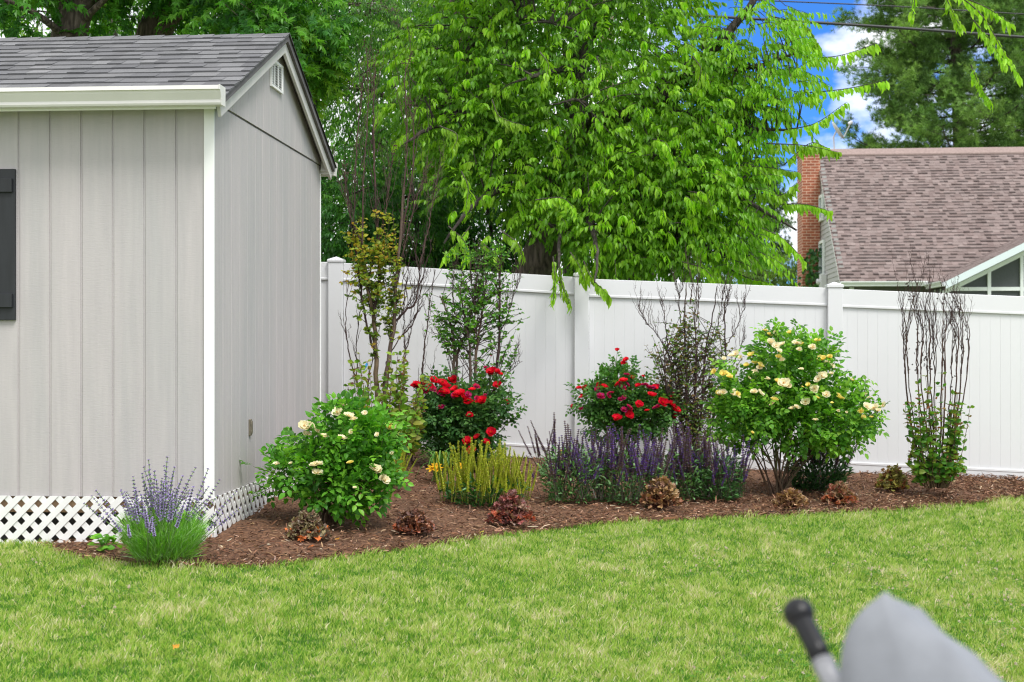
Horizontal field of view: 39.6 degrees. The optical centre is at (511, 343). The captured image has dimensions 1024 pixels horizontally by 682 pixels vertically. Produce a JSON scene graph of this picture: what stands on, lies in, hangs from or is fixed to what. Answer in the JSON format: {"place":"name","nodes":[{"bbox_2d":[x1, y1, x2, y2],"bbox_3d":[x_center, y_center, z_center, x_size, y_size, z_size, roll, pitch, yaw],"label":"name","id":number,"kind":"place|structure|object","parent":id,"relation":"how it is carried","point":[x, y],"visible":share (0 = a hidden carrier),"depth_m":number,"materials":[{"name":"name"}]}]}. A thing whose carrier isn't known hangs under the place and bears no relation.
{"place":"outdoors","nodes":[
{"label":"outdoors","id":0,"kind":"place"},
{"bbox_2d":[0,0,1022,285],"label":"sky","id":1,"kind":"structure","parent":0,"point":[841,41],"materials":[{"name":"blue"}]},
{"bbox_2d":[0,456,1023,681],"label":"lawn","id":2,"kind":"structure","parent":0,"point":[337,575],"depth_m":7.51,"materials":[{"name":"plant"}]},
{"bbox_2d":[0,1,261,37],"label":"linden tree","id":3,"kind":"object","parent":2,"relation":"on","point":[116,33],"visible":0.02,"depth_m":26.23,"materials":[{"name":"green plant"}]},
{"bbox_2d":[0,0,320,37],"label":"maple tree","id":4,"kind":"object","parent":2,"relation":"on","point":[72,18],"visible":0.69,"depth_m":16.66,"materials":[{"name":"green plant"}]},
{"bbox_2d":[0,33,337,543],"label":"shed","id":5,"kind":"structure","parent":2,"relation":"on","point":[160,248],"depth_m":9.08,"materials":[{"name":"grey wood"}]},
{"bbox_2d":[83,0,372,105],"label":"maple tree","id":6,"kind":"object","parent":2,"relation":"on","point":[151,26],"visible":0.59,"depth_m":15.92,"materials":[{"name":"green plant"}]},
{"bbox_2d":[287,16,358,119],"bbox_3d":[-2.270,-1.072,16.217,1.085,5.303,1.536,0,0,0],"label":"young maple tree","id":7,"kind":"object","parent":2,"relation":"on","point":[331,85],"visible":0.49,"depth_m":15.95,"materials":[{"name":"green plant"}]},
{"bbox_2d":[321,138,413,264],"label":"evergreen shrub","id":8,"kind":"object","parent":2,"relation":"on","point":[332,214],"visible":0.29,"depth_m":16.28,"materials":[{"name":"green plant"}]},
{"bbox_2d":[309,0,484,256],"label":"elm tree","id":9,"kind":"object","parent":2,"relation":"on","point":[389,12],"visible":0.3,"depth_m":19.06,"materials":[{"name":"green plant"}]},
{"bbox_2d":[321,110,484,263],"bbox_3d":[-2.023,-1.147,24.024,3.654,5.464,3.462,0,0,0],"label":"background tree","id":10,"kind":"object","parent":2,"relation":"on","point":[359,164],"visible":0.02,"depth_m":23.69,"materials":[{"name":"green plant"}]},
{"bbox_2d":[349,149,481,269],"bbox_3d":[-1.115,-0.424,16.973,1.759,3.808,1.922,0,0,0],"label":"evergreen shrub","id":11,"kind":"object","parent":2,"relation":"on","point":[438,210],"visible":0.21,"depth_m":16.67,"materials":[{"name":"green plant"}]},
{"bbox_2d":[335,0,560,224],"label":"background tree","id":12,"kind":"object","parent":2,"relation":"on","point":[392,60],"visible":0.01,"depth_m":24.81,"materials":[{"name":"green plant"}]},
{"bbox_2d":[420,161,527,272],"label":"evergreen shrub","id":13,"kind":"object","parent":2,"relation":"on","point":[491,227],"visible":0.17,"depth_m":16.98,"materials":[{"name":"green plant"}]},
{"bbox_2d":[0,543,1023,681],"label":"clover","id":14,"kind":"object","parent":2,"relation":"on","point":[892,588],"visible":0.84,"depth_m":8.04,"materials":[{"name":"green plant"}]},
{"bbox_2d":[37,449,1023,568],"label":"mulch bed","id":15,"kind":"object","parent":2,"relation":"on","point":[378,525],"visible":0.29,"depth_m":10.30,"materials":[{"name":"brown wood"}]},
{"bbox_2d":[87,533,122,550],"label":"young plant","id":16,"kind":"object","parent":15,"relation":"on","point":[105,538],"visible":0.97,"depth_m":8.69,"materials":[{"name":"green plant"}]},
{"bbox_2d":[83,456,240,562],"bbox_3d":[-2.047,0.972,8.300,0.924,0.614,0.812,0,0,0],"label":"lavender","id":17,"kind":"object","parent":15,"relation":"on","point":[160,531],"visible":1,"depth_m":8.24,"materials":[{"name":"green plant"}]},
{"bbox_2d":[283,507,332,541],"bbox_3d":[-1.301,1.151,9.068,0.325,0.231,0.282,0,0,0],"label":"heuchera","id":18,"kind":"object","parent":15,"relation":"on","point":[303,525],"visible":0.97,"depth_m":9.01,"materials":[{"name":"brown plant"}]},
{"bbox_2d":[240,387,415,527],"bbox_3d":[-1.254,0.787,9.669,1.206,0.983,0.929,0,0,0],"label":"rose bush","id":19,"kind":"object","parent":15,"relation":"on","point":[344,454],"visible":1,"depth_m":9.53,"materials":[{"name":"green plant"}]},
{"bbox_2d":[328,21,445,463],"bbox_3d":[-1.134,-0.936,12.643,1.066,4.057,1.085,0,0,0],"label":"crape myrtle","id":20,"kind":"object","parent":15,"relation":"on","point":[374,299],"visible":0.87,"depth_m":12.87,"materials":[{"name":"green plant"}]},
{"bbox_2d":[391,452,416,488],"bbox_3d":[-0.918,0.991,11.315,0.305,0.351,0.296,0,0,32],"label":"lime salvia","id":21,"kind":"object","parent":15,"relation":"on","point":[403,463],"visible":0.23,"depth_m":11.33,"materials":[{"name":"green plant"}]},
{"bbox_2d":[392,508,436,534],"bbox_3d":[-0.654,1.192,9.524,0.296,0.194,0.270,0,0,0],"label":"heuchera","id":22,"kind":"object","parent":15,"relation":"on","point":[410,521],"visible":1,"depth_m":9.48,"materials":[{"name":"brown plant"}]},
{"bbox_2d":[407,447,474,481],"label":"daylily","id":23,"kind":"object","parent":15,"relation":"on","point":[441,462],"visible":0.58,"depth_m":11.87,"materials":[{"name":"yellow plant"}]},
{"bbox_2d":[398,355,525,469],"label":"rose bush","id":24,"kind":"object","parent":15,"relation":"on","point":[449,416],"visible":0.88,"depth_m":12.79,"materials":[{"name":"green plant"}]},
{"bbox_2d":[422,234,529,460],"bbox_3d":[-0.330,0.038,13.114,0.994,2.093,0.527,0,0,0],"label":"crape myrtle","id":25,"kind":"object","parent":15,"relation":"on","point":[476,304],"visible":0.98,"depth_m":13.07,"materials":[{"name":"green plant"}]},
{"bbox_2d":[433,437,538,506],"bbox_3d":[-0.203,0.987,10.887,0.823,0.528,0.670,0,0,0],"label":"lime salvia","id":26,"kind":"object","parent":15,"relation":"on","point":[499,480],"visible":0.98,"depth_m":10.80,"materials":[{"name":"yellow plant"}]},
{"bbox_2d":[484,489,536,525],"bbox_3d":[-0.002,1.168,10.133,0.322,0.274,0.332,0,0,39],"label":"heuchera","id":27,"kind":"object","parent":15,"relation":"on","point":[506,510],"visible":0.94,"depth_m":10.08,"materials":[{"name":"brown plant"}]},
{"bbox_2d":[518,414,561,476],"bbox_3d":[0.267,0.904,12.710,0.432,0.595,0.329,0,0,0],"label":"spent salvia","id":28,"kind":"object","parent":15,"relation":"on","point":[540,441],"visible":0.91,"depth_m":12.73,"materials":[{"name":"purple plant"}]},
{"bbox_2d":[545,444,587,470],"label":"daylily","id":29,"kind":"object","parent":15,"relation":"on","point":[575,456],"visible":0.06,"depth_m":12.89,"materials":[{"name":"green plant"}]},
{"bbox_2d":[526,421,608,503],"bbox_3d":[0.440,0.938,11.285,0.664,0.657,0.505,0,0,0],"label":"salvia","id":30,"kind":"object","parent":15,"relation":"on","point":[567,463],"visible":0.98,"depth_m":11.24,"materials":[{"name":"purple plant"}]},
{"bbox_2d":[563,348,691,470],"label":"rose bush","id":31,"kind":"object","parent":15,"relation":"on","point":[622,404],"visible":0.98,"depth_m":13.20,"materials":[{"name":"green plant"}]},
{"bbox_2d":[580,423,675,507],"bbox_3d":[0.921,0.973,11.377,0.778,0.666,0.744,0,0,-26],"label":"salvia","id":32,"kind":"object","parent":15,"relation":"on","point":[650,468],"visible":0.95,"depth_m":11.28,"materials":[{"name":"purple plant"}]},
{"bbox_2d":[639,475,682,509],"bbox_3d":[1.163,1.174,11.156,0.314,0.287,0.316,0,0,-38],"label":"heuchera","id":33,"kind":"object","parent":15,"relation":"on","point":[660,493],"visible":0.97,"depth_m":11.12,"materials":[{"name":"brown plant"}]},
{"bbox_2d":[663,516,677,518],"bbox_3d":[1.184,1.300,10.610,0.112,0.021,0.027,0,0,2],"label":"wood chip","id":34,"kind":"object","parent":15,"relation":"on","point":[675,517],"visible":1,"depth_m":10.60,"materials":[{"name":"brown wood"}]},
{"bbox_2d":[626,421,732,500],"bbox_3d":[1.367,0.973,11.782,0.674,0.653,0.673,0,0,-39],"label":"salvia","id":35,"kind":"object","parent":15,"relation":"on","point":[684,462],"visible":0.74,"depth_m":11.65,"materials":[{"name":"purple plant"}]},
{"bbox_2d":[630,240,752,454],"bbox_3d":[1.672,0.110,13.305,1.146,2.189,0.404,0,0,0],"label":"crape myrtle","id":36,"kind":"object","parent":15,"relation":"on","point":[692,419],"visible":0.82,"depth_m":13.27,"materials":[{"name":"green plant"}]},
{"bbox_2d":[675,426,756,501],"bbox_3d":[1.697,1.001,11.768,0.710,0.631,0.538,0,0,0],"label":"salvia","id":37,"kind":"object","parent":15,"relation":"on","point":[717,484],"visible":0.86,"depth_m":11.70,"materials":[{"name":"purple plant"}]},
{"bbox_2d":[771,487,808,509],"bbox_3d":[2.251,1.257,11.531,0.326,0.191,0.281,0,0,0],"label":"heuchera","id":38,"kind":"object","parent":15,"relation":"on","point":[786,498],"visible":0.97,"depth_m":11.47,"materials":[{"name":"brown plant"}]},
{"bbox_2d":[699,317,889,495],"bbox_3d":[2.415,0.568,12.153,1.618,1.594,1.069,0,0,0],"label":"rose bush","id":39,"kind":"object","parent":15,"relation":"on","point":[753,405],"visible":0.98,"depth_m":11.98,"materials":[{"name":"green plant"}]},
{"bbox_2d":[784,416,856,492],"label":"shrub","id":40,"kind":"object","parent":15,"relation":"on","point":[814,478],"visible":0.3,"depth_m":12.52,"materials":[{"name":"green plant"}]},
{"bbox_2d":[821,480,858,505],"bbox_3d":[2.726,1.250,11.834,0.301,0.220,0.262,0,0,-18],"label":"heuchera","id":41,"kind":"object","parent":15,"relation":"on","point":[838,492],"visible":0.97,"depth_m":11.78,"materials":[{"name":"brown plant"}]},
{"bbox_2d":[874,463,909,491],"bbox_3d":[3.390,1.201,12.673,0.325,0.282,0.284,0,0,0],"label":"heuchera","id":42,"kind":"object","parent":15,"relation":"on","point":[891,479],"visible":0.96,"depth_m":12.62,"materials":[{"name":"green plant"}]},
{"bbox_2d":[891,245,974,488],"bbox_3d":[3.726,0.180,12.513,0.767,2.199,0.433,0,0,0],"label":"crape myrtle","id":43,"kind":"object","parent":15,"relation":"on","point":[932,468],"visible":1,"depth_m":12.48,"materials":[{"name":"green plant"}]},
{"bbox_2d":[404,0,744,280],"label":"background tree","id":44,"kind":"object","parent":2,"relation":"on","point":[614,83],"visible":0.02,"depth_m":20.62,"materials":[{"name":"green plant"}]},
{"bbox_2d":[583,90,712,280],"bbox_3d":[1.808,-1.010,19.979,2.232,5.187,3.365,0,0,0],"label":"background tree","id":45,"kind":"object","parent":2,"relation":"on","point":[655,278],"visible":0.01,"depth_m":19.64,"materials":[{"name":"green plant"}]},
{"bbox_2d":[321,257,1023,479],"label":"vinyl fence","id":46,"kind":"object","parent":2,"relation":"on","point":[559,347],"visible":0.39,"depth_m":14.04,"materials":[{"name":"white plastic"}]},
{"bbox_2d":[358,0,1022,314],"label":"cherry tree","id":47,"kind":"object","parent":2,"relation":"on","point":[556,208],"visible":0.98,"depth_m":14.78,"materials":[{"name":"green plant"}]},
{"bbox_2d":[703,249,796,286],"bbox_3d":[6.943,-0.533,39.976,3.301,4.226,3.393,0,0,0],"label":"tree","id":48,"kind":"object","parent":2,"relation":"on","point":[775,279],"visible":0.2,"depth_m":39.45,"materials":[{"name":"green plant"}]},
{"bbox_2d":[721,155,796,279],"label":"pine tree","id":49,"kind":"object","parent":2,"relation":"on","point":[779,212],"visible":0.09,"depth_m":43.76,"materials":[{"name":"green plant"}]},
{"bbox_2d":[796,147,1023,295],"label":"house","id":50,"kind":"structure","parent":2,"relation":"on","point":[955,212],"depth_m":34.35,"materials":[{"name":"brown"}]},
{"bbox_2d":[798,248,820,287],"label":"ivy","id":51,"kind":"object","parent":50,"relation":"attached to","point":[812,275],"visible":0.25,"depth_m":35.81,"materials":[{"name":"green plant"}]},
{"bbox_2d":[818,194,823,221],"bbox_3d":[7.739,-3.395,35.642,0.054,0.650,0.600,0,0,5],"label":"window","id":52,"kind":"structure","parent":50,"relation":"in","point":[820,198],"depth_m":35.34,"materials":[{"name":"white glass"}]},
{"bbox_2d":[818,240,824,274],"bbox_3d":[7.737,-2.120,35.543,0.054,0.900,0.800,0,0,5],"label":"window","id":53,"kind":"structure","parent":50,"relation":"in","point":[821,244],"depth_m":35.16,"materials":[{"name":"white glass"}]},
{"bbox_2d":[832,121,852,148],"bbox_3d":[8.522,-5.158,36.951,0.482,1.277,0.523,0,0,-45],"label":"satellite dish","id":54,"kind":"object","parent":50,"relation":"attached to","point":[836,128],"visible":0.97,"depth_m":36.94,"materials":[{"name":"grey metal"}]},
{"bbox_2d":[825,0,1023,148],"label":"pine tree","id":55,"kind":"object","parent":2,"relation":"on","point":[907,67],"visible":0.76,"depth_m":45.22,"materials":[{"name":"green plant"}]},
{"bbox_2d":[974,15,1023,139],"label":"pine tree","id":56,"kind":"object","parent":2,"relation":"on","point":[984,56],"visible":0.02,"depth_m":55.08,"materials":[{"name":"green plant"}]},
{"bbox_3d":[1.528,-3.070,22.967,2.200,9.700,0.334,0,0,0],"label":"utility pole","id":57,"kind":"object","parent":2,"relation":"on","visible":0},
{"bbox_2d":[17,10,547,18],"bbox_3d":[-5.840,-5.350,23.000,14.736,0.184,0.048,0,0,0],"label":"overhead cable","id":58,"kind":"object","parent":57,"relation":"attached to","point":[218,15],"visible":0.01,"depth_m":22.98,"materials":[{"name":"black plastic"}]},
{"bbox_2d":[616,9,1023,38],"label":"overhead cable","id":59,"kind":"object","parent":57,"relation":"attached to","point":[901,28],"visible":0.62,"depth_m":22.98,"materials":[{"name":"black plastic"}]},
{"bbox_2d":[746,0,1023,14],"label":"overhead wire","id":60,"kind":"object","parent":57,"relation":"attached to","point":[884,5],"visible":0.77,"depth_m":22.99,"materials":[{"name":"black"}]},
{"bbox_2d":[782,597,839,681],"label":"patio chair","id":61,"kind":"object","parent":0,"point":[799,614],"visible":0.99,"depth_m":1.58,"materials":[{"name":"black metal"}]},
{"bbox_2d":[839,592,1002,681],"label":"cushion","id":62,"kind":"object","parent":61,"relation":"on","point":[888,637],"visible":1,"depth_m":1.49,"materials":[{"name":"grey fabric"}]}
]}

